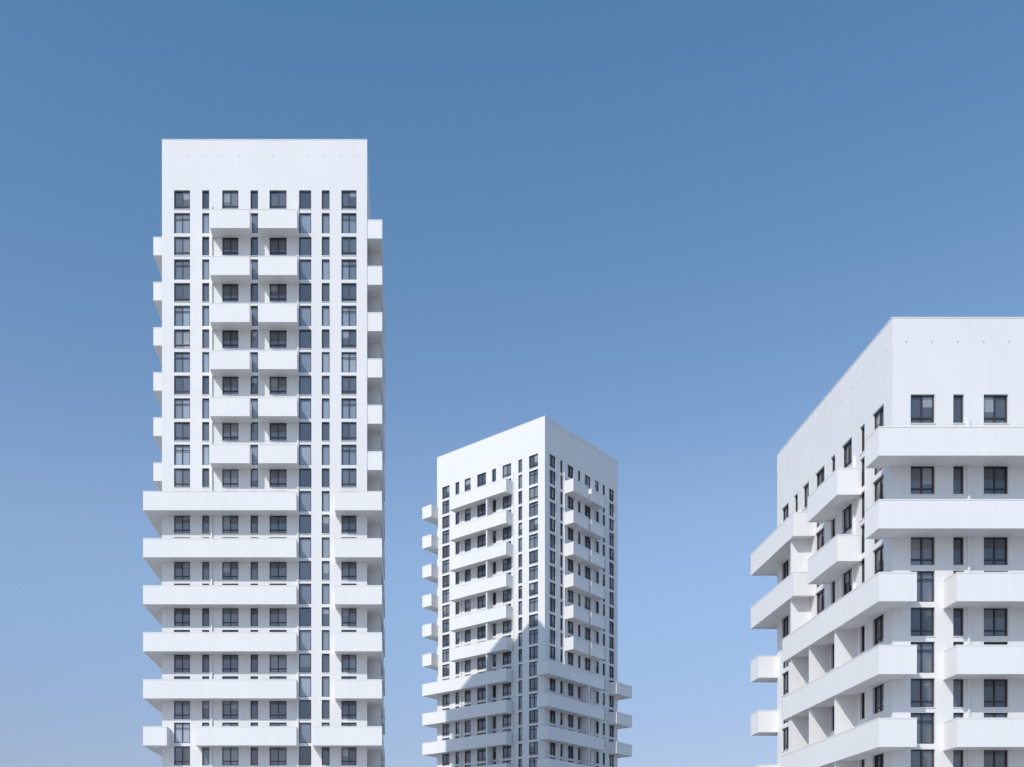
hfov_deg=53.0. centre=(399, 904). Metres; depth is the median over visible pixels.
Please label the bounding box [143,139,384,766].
apartment tower
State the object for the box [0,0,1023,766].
sky
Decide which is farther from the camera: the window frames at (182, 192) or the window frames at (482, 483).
the window frames at (482, 483)
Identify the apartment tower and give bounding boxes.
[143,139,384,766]
[422,416,631,766]
[750,317,1023,766]
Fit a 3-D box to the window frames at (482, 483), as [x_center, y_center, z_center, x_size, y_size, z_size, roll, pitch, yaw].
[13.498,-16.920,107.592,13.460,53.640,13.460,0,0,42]
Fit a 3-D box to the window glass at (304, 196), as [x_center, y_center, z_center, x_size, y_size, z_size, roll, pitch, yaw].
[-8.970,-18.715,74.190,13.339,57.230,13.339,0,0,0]
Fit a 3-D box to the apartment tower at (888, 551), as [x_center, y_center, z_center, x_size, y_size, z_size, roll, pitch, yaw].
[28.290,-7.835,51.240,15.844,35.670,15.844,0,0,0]
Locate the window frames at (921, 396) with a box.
[783,395,1006,766]
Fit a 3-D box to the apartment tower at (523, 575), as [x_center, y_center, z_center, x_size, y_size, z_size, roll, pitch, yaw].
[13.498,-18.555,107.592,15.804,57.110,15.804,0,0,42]
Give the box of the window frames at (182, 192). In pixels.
[174,191,356,764]
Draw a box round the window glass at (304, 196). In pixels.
[175,192,355,764]
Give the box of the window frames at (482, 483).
[443,454,612,766]
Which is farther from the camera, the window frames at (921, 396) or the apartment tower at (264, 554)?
the apartment tower at (264, 554)
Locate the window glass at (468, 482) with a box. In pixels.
[443,455,612,766]
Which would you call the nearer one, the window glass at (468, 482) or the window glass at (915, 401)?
the window glass at (915, 401)
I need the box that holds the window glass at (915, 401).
[784,397,1004,766]
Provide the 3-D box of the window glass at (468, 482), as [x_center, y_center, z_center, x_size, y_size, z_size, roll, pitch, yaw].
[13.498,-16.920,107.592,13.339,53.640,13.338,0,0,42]

